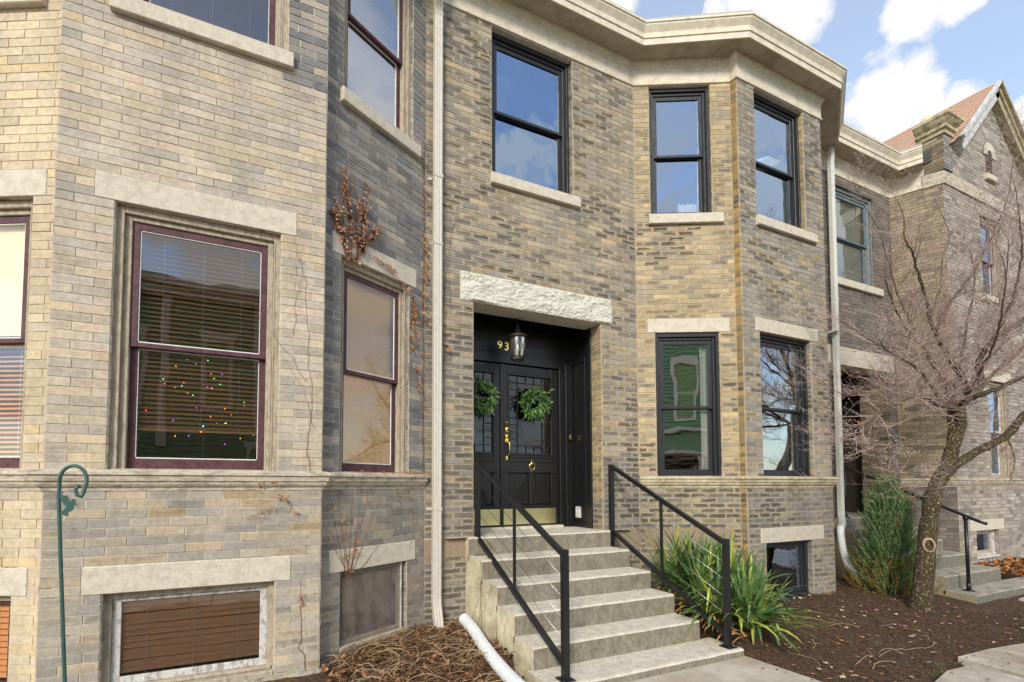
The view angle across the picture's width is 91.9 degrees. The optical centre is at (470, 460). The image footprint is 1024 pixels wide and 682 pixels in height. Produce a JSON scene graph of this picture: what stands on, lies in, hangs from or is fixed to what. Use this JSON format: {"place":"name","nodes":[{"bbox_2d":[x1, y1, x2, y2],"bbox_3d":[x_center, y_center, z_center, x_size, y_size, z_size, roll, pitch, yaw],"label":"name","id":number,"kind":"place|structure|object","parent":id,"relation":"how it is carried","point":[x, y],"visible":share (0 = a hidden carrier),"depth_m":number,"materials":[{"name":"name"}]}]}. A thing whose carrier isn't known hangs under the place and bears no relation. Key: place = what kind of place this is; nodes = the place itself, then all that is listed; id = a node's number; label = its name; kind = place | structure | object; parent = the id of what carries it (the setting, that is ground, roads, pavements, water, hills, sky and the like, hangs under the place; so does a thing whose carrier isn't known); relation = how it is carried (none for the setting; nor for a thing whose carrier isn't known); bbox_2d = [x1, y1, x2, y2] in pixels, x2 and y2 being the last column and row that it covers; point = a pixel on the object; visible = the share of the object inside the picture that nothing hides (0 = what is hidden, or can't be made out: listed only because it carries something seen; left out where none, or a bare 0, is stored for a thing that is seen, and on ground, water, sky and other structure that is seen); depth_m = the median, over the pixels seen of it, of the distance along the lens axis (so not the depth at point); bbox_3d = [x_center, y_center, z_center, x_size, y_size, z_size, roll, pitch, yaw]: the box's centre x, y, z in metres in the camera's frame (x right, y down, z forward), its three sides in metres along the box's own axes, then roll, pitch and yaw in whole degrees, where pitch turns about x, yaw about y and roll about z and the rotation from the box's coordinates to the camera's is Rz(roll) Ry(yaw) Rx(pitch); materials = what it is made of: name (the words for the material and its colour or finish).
{"place":"outdoors","nodes":[
{"label":"outdoors","id":0,"kind":"place"},
{"bbox_2d":[120,564,1023,681],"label":"ground","id":1,"kind":"structure","parent":0,"point":[998,606],"depth_m":5.16,"materials":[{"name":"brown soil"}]},
{"bbox_2d":[57,464,88,681],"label":"garden hook","id":2,"kind":"object","parent":1,"relation":"on","point":[65,500],"visible":1,"depth_m":1.74,"materials":[{"name":"green paint"}]},
{"bbox_2d":[0,0,428,681],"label":"brick row house","id":3,"kind":"structure","parent":1,"relation":"on","point":[172,174],"depth_m":3.95,"materials":[{"name":"brick"},{"name":"limestone"},{"name":"painted wood"}]},
{"bbox_2d":[0,596,10,681],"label":"basement window","id":4,"kind":"structure","parent":3,"relation":"in","point":[5,601],"depth_m":3.56,"materials":[{"name":"orange wood"}]},
{"bbox_2d":[0,200,32,468],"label":"window","id":5,"kind":"structure","parent":3,"relation":"in","point":[15,216],"depth_m":3.69,"materials":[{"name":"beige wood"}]},
{"bbox_2d":[0,0,47,9],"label":"window","id":6,"kind":"structure","parent":3,"relation":"in","point":[4,4],"depth_m":3.61,"materials":[{"name":"beige stone"}]},
{"bbox_2d":[101,581,273,681],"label":"basement window","id":7,"kind":"structure","parent":3,"relation":"in","point":[115,638],"depth_m":3.81,"materials":[{"name":"beige wood"}]},
{"bbox_2d":[108,204,280,470],"bbox_3d":[-2.143,-0.897,3.933,1.147,1.995,0.192,1,-3,-25],"label":"window","id":8,"kind":"structure","parent":3,"relation":"in","point":[131,221],"depth_m":3.93,"materials":[{"name":"beige wood"}]},
{"bbox_2d":[110,0,293,70],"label":"window","id":9,"kind":"structure","parent":3,"relation":"in","point":[272,50],"depth_m":4.08,"materials":[{"name":"beige wood"}]},
{"bbox_2d":[160,356,244,457],"bbox_3d":[-2.184,-0.335,4.015,0.777,1.150,0.256,1,-3,-25],"label":"lighted twig tree","id":10,"kind":"object","parent":3,"relation":"on","point":[202,445],"visible":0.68,"depth_m":4.03,"materials":[{"name":"brown plant"}]},
{"bbox_2d":[251,482,304,519],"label":"creeper","id":11,"kind":"object","parent":3,"relation":"attached to","point":[284,498],"visible":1,"depth_m":3.98,"materials":[{"name":"orange plant"}]},
{"bbox_2d":[251,239,314,470],"bbox_3d":[-1.526,-0.887,4.049,0.526,1.971,0.040,1,-3,-25],"label":"creeper","id":12,"kind":"object","parent":3,"relation":"on","point":[295,359],"visible":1,"depth_m":4.12,"materials":[{"name":"brown plant"}]},
{"bbox_2d":[298,581,305,670],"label":"creeper","id":13,"kind":"object","parent":3,"relation":"attached to","point":[300,599],"visible":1,"depth_m":4.03,"materials":[{"name":"orange plant"}]},
{"bbox_2d":[328,490,383,577],"bbox_3d":[-1.027,0.657,4.507,0.050,0.827,0.628,-2,-3,37],"label":"creeper","id":14,"kind":"object","parent":3,"relation":"attached to","point":[353,555],"visible":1,"depth_m":4.44,"materials":[{"name":"orange plant"}]},
{"bbox_2d":[330,162,382,264],"bbox_3d":[-1.044,-2.285,4.613,0.072,0.946,0.621,-2,-3,38],"label":"creeper","id":15,"kind":"object","parent":3,"relation":"attached to","point":[373,233],"visible":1,"depth_m":4.56,"materials":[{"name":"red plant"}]},
{"bbox_2d":[339,561,405,652],"bbox_3d":[-0.967,1.363,4.738,0.182,0.711,0.828,-2,-3,38],"label":"basement window","id":16,"kind":"structure","parent":3,"relation":"in","point":[367,606],"depth_m":4.79,"materials":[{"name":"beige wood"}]},
{"bbox_2d":[339,258,406,473],"bbox_3d":[-0.975,-0.854,4.841,0.132,1.995,0.870,-2,-3,38],"label":"window","id":17,"kind":"structure","parent":3,"relation":"in","point":[372,431],"depth_m":4.91,"materials":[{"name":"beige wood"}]},
{"bbox_2d":[340,0,420,159],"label":"window","id":18,"kind":"structure","parent":3,"relation":"in","point":[399,132],"depth_m":5.16,"materials":[{"name":"beige wood"}]},
{"bbox_2d":[354,470,425,551],"bbox_3d":[-0.785,0.512,4.824,0.055,0.835,0.994,-2,-3,38],"label":"creeper","id":19,"kind":"object","parent":3,"relation":"attached to","point":[397,489],"visible":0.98,"depth_m":5.03,"materials":[{"name":"orange plant"}]},
{"bbox_2d":[374,255,411,291],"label":"creeper","id":20,"kind":"object","parent":3,"relation":"attached to","point":[388,266],"visible":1,"depth_m":4.94,"materials":[{"name":"brown plant"}]},
{"bbox_2d":[409,142,429,471],"bbox_3d":[-0.536,-1.682,5.242,0.075,3.644,0.282,-2,-3,39],"label":"creeper","id":21,"kind":"object","parent":3,"relation":"attached to","point":[425,272],"visible":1,"depth_m":5.29,"materials":[{"name":"orange plant"}]},
{"bbox_2d":[316,617,523,681],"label":"dry stalks","id":22,"kind":"object","parent":1,"relation":"on","point":[432,638],"visible":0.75,"depth_m":4.29,"materials":[{"name":"brown plant"}]},
{"bbox_2d":[319,620,526,681],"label":"leaf litter","id":23,"kind":"object","parent":1,"relation":"on","point":[354,665],"visible":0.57,"depth_m":4.24,"materials":[{"name":"brown plant"}]},
{"bbox_2d":[459,613,524,681],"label":"drain pipe","id":24,"kind":"object","parent":23,"relation":"on","point":[501,667],"visible":0.99,"depth_m":4.33,"materials":[{"name":"white plastic"}]},
{"bbox_2d":[446,526,743,681],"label":"front steps","id":25,"kind":"structure","parent":1,"relation":"on","point":[627,623],"depth_m":4.88,"materials":[{"name":"concrete"}]},
{"bbox_2d":[472,564,506,624],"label":"creeper","id":26,"kind":"object","parent":25,"relation":"attached to","point":[480,602],"visible":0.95,"depth_m":5.04,"materials":[{"name":"brown plant"}]},
{"bbox_2d":[474,462,575,681],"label":"stair railing","id":27,"kind":"object","parent":25,"relation":"on","point":[563,658],"visible":0.91,"depth_m":4.39,"materials":[{"name":"black metal"}]},
{"bbox_2d":[608,465,737,649],"bbox_3d":[2.135,0.922,5.520,0.120,1.809,1.743,1,-3,-25],"label":"stair railing","id":28,"kind":"object","parent":25,"relation":"on","point":[726,631],"visible":0.92,"depth_m":5.28,"materials":[{"name":"black metal"}]},
{"bbox_2d":[423,0,846,627],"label":"brick row house","id":29,"kind":"structure","parent":1,"relation":"on","point":[633,230],"depth_m":6.55,"materials":[{"name":"brick"}]},
{"bbox_2d":[426,0,443,627],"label":"downspout","id":30,"kind":"object","parent":29,"relation":"attached to","point":[436,509],"visible":0.96,"depth_m":5.31,"materials":[{"name":"paint"}]},
{"bbox_2d":[442,198,458,371],"bbox_3d":[-0.236,-1.844,5.451,0.266,2.300,0.059,1,-3,-25],"label":"creeper","id":31,"kind":"object","parent":29,"relation":"attached to","point":[445,306],"visible":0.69,"depth_m":5.44,"materials":[{"name":"orange plant"}]},
{"bbox_2d":[473,361,499,527],"bbox_3d":[-0.009,-0.216,6.255,0.890,2.125,0.072,1,-3,-25],"label":"door","id":32,"kind":"structure","parent":29,"relation":"in","point":[490,460],"depth_m":6.36,"materials":[{"name":"black paint"}]},
{"bbox_2d":[473,375,502,421],"bbox_3d":[0.142,-0.779,6.212,0.585,0.600,0.161,1,-3,-25],"label":"wreath","id":33,"kind":"object","parent":32,"relation":"attached to","point":[483,408],"visible":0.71,"depth_m":6.24,"materials":[{"name":"green plant"}]},
{"bbox_2d":[508,320,526,361],"bbox_3d":[0.591,-1.586,6.196,0.248,0.658,0.248,1,-3,-25],"label":"hanging lantern","id":34,"kind":"object","parent":29,"relation":"hanging from","point":[517,335],"visible":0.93,"depth_m":6.14,"materials":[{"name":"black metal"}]},
{"bbox_2d":[500,363,558,526],"bbox_3d":[0.804,-0.200,6.603,0.913,2.125,0.122,1,-3,-25],"label":"door","id":35,"kind":"structure","parent":29,"relation":"in","point":[532,479],"depth_m":6.59,"materials":[{"name":"black paint"}]},
{"bbox_2d":[518,384,554,423],"bbox_3d":[0.879,-0.750,6.552,0.549,0.529,0.161,1,-3,-25],"label":"wreath","id":36,"kind":"object","parent":35,"relation":"attached to","point":[531,392],"visible":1,"depth_m":6.55,"materials":[{"name":"green plant"}]},
{"bbox_2d":[490,32,580,208],"bbox_3d":[0.778,-4.196,6.150,1.273,1.955,0.245,1,-3,-25],"label":"window","id":37,"kind":"structure","parent":29,"relation":"in","point":[530,89],"depth_m":6.21,"materials":[{"name":"glass"}]},
{"bbox_2d":[568,429,571,439],"bbox_3d":[1.375,-0.355,6.814,0.050,0.145,0.033,1,-3,-25],"label":"doorbell","id":38,"kind":"object","parent":29,"relation":"attached to","point":[569,434],"visible":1,"depth_m":6.80,"materials":[{"name":"gold metal"}]},
{"bbox_2d":[576,506,580,517],"bbox_3d":[1.464,0.701,6.713,0.025,0.155,0.100,1,-3,-25],"label":"vent cover","id":39,"kind":"object","parent":29,"relation":"attached to","point":[578,511],"visible":1,"depth_m":6.69,"materials":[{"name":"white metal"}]},
{"bbox_2d":[648,87,723,224],"bbox_3d":[2.898,-4.163,6.842,0.997,1.955,0.466,0,-3,-4],"label":"window","id":40,"kind":"structure","parent":29,"relation":"in","point":[679,146],"depth_m":6.83,"materials":[{"name":"clear glass"}]},
{"bbox_2d":[655,332,721,475],"bbox_3d":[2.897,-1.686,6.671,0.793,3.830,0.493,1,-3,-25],"label":"window","id":41,"kind":"structure","parent":29,"relation":"in","point":[688,417],"depth_m":6.64,"materials":[{"name":"green glass"}]},
{"bbox_2d":[760,334,809,475],"bbox_3d":[4.316,-0.738,6.965,1.100,1.965,0.234,1,-3,-25],"label":"window","id":42,"kind":"structure","parent":29,"relation":"in","point":[790,414],"depth_m":7.08,"materials":[{"name":"clear glass"}]},
{"bbox_2d":[753,93,817,243],"bbox_3d":[4.426,-4.152,7.065,1.292,1.955,0.235,1,-3,-25],"label":"window","id":43,"kind":"structure","parent":29,"relation":"in","point":[778,199],"depth_m":7.14,"materials":[{"name":"clear glass"}]},
{"bbox_2d":[766,540,814,601],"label":"basement window","id":44,"kind":"structure","parent":29,"relation":"in","point":[791,555],"depth_m":6.84,"materials":[{"name":"grey glass"}]},
{"bbox_2d":[827,146,845,526],"bbox_3d":[6.047,-2.134,8.283,0.451,6.577,0.236,3,-4,-43],"label":"downspout","id":45,"kind":"object","parent":29,"relation":"attached to","point":[834,303],"visible":0.93,"depth_m":8.35,"materials":[{"name":"white metal"}]},
{"bbox_2d":[635,523,829,652],"bbox_3d":[2.767,1.309,5.496,1.665,1.264,2.002,0,-3,-3],"label":"yucca plant","id":46,"kind":"object","parent":1,"relation":"on","point":[749,596],"visible":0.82,"depth_m":5.16,"materials":[{"name":"green plant"}]},
{"bbox_2d":[836,525,863,581],"bbox_3d":[6.109,1.494,7.693,0.638,0.926,0.208,-2,-4,42],"label":"drain pipe","id":47,"kind":"object","parent":1,"relation":"on","point":[840,532],"visible":0.55,"depth_m":7.79,"materials":[{"name":"white plastic"}]},
{"bbox_2d":[683,582,1023,681],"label":"fallen leaves","id":48,"kind":"object","parent":1,"relation":"on","point":[843,676],"visible":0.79,"depth_m":5.18,"materials":[{"name":"brown plant"}]},
{"bbox_2d":[782,609,949,669],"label":"twig scraps","id":49,"kind":"object","parent":1,"relation":"on","point":[864,640],"visible":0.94,"depth_m":5.09,"materials":[{"name":"brown wood"}]},
{"bbox_2d":[821,122,923,517],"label":"brick row house","id":50,"kind":"structure","parent":1,"relation":"on","point":[854,241],"depth_m":9.15,"materials":[{"name":"brick"},{"name":"limestone"},{"name":"paint"}]},
{"bbox_2d":[829,187,883,296],"bbox_3d":[6.904,-3.972,8.968,1.600,1.835,0.225,1,-3,-25],"label":"window","id":51,"kind":"structure","parent":50,"relation":"in","point":[849,247],"depth_m":9.14,"materials":[{"name":"grey glass"}]},
{"bbox_2d":[842,471,944,596],"bbox_3d":[6.153,1.073,7.246,1.249,1.846,1.200,1,-3,-25],"label":"juniper shrub","id":52,"kind":"object","parent":1,"relation":"on","point":[888,518],"visible":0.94,"depth_m":7.11,"materials":[{"name":"green plant"}]},
{"bbox_2d":[775,98,1023,613],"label":"bare tree","id":53,"kind":"object","parent":1,"relation":"on","point":[921,597],"visible":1,"depth_m":6.58,"materials":[{"name":"brown plant"}]},
{"bbox_2d":[834,512,1023,603],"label":"front steps","id":54,"kind":"structure","parent":1,"relation":"on","point":[988,584],"depth_m":7.50,"materials":[{"name":"concrete"}]},
{"bbox_2d":[843,465,987,591],"bbox_3d":[6.707,0.937,7.614,0.140,1.849,1.863,1,-3,-25],"label":"pipe handrail","id":55,"kind":"object","parent":54,"relation":"on","point":[965,518],"visible":0.53,"depth_m":6.96,"materials":[{"name":"black metal"}]},
{"bbox_2d":[871,610,994,677],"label":"grass sprigs","id":56,"kind":"object","parent":1,"relation":"on","point":[926,657],"depth_m":4.43,"materials":[{"name":"green plant"}]},
{"bbox_2d":[850,79,1023,564],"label":"gabled brick house","id":57,"kind":"structure","parent":1,"relation":"on","point":[949,138],"depth_m":9.23,"materials":[{"name":"brick"},{"name":"limestone"},{"name":"clay roof tile"}]},
{"bbox_2d":[976,530,999,558],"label":"basement window","id":58,"kind":"structure","parent":57,"relation":"in","point":[985,538],"depth_m":9.24,"materials":[{"name":"beige stone"}]},
{"bbox_2d":[980,217,1007,305],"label":"window","id":59,"kind":"structure","parent":57,"relation":"in","point":[985,277],"depth_m":9.85,"materials":[{"name":"beige wood"}]},
{"bbox_2d":[988,382,1008,477],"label":"window","id":60,"kind":"structure","parent":57,"relation":"in","point":[1001,410],"depth_m":9.69,"materials":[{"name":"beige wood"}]},
{"bbox_2d":[971,555,1023,576],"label":"leaf pile","id":61,"kind":"object","parent":1,"relation":"on","point":[1007,564],"visible":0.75,"depth_m":8.62,"materials":[{"name":"orange plant"}]},
{"bbox_2d":[629,656,820,681],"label":"front path","id":62,"kind":"structure","parent":0,"point":[745,669],"depth_m":4.25,"materials":[{"name":"grey concrete"}]},
{"bbox_2d":[610,0,1023,141],"label":"sky","id":63,"kind":"structure","parent":0,"point":[907,62],"materials":[{"name":"blue"}]},
{"bbox_2d":[879,484,913,516],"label":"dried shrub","id":64,"kind":"object","parent":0,"point":[906,495],"visible":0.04,"depth_m":8.46,"materials":[{"name":"brown plant"}]},
{"bbox_2d":[935,597,1023,681],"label":"pavement","id":65,"kind":"structure","parent":0,"point":[1012,670],"depth_m":4.38,"materials":[{"name":"grey concrete"}]}
]}

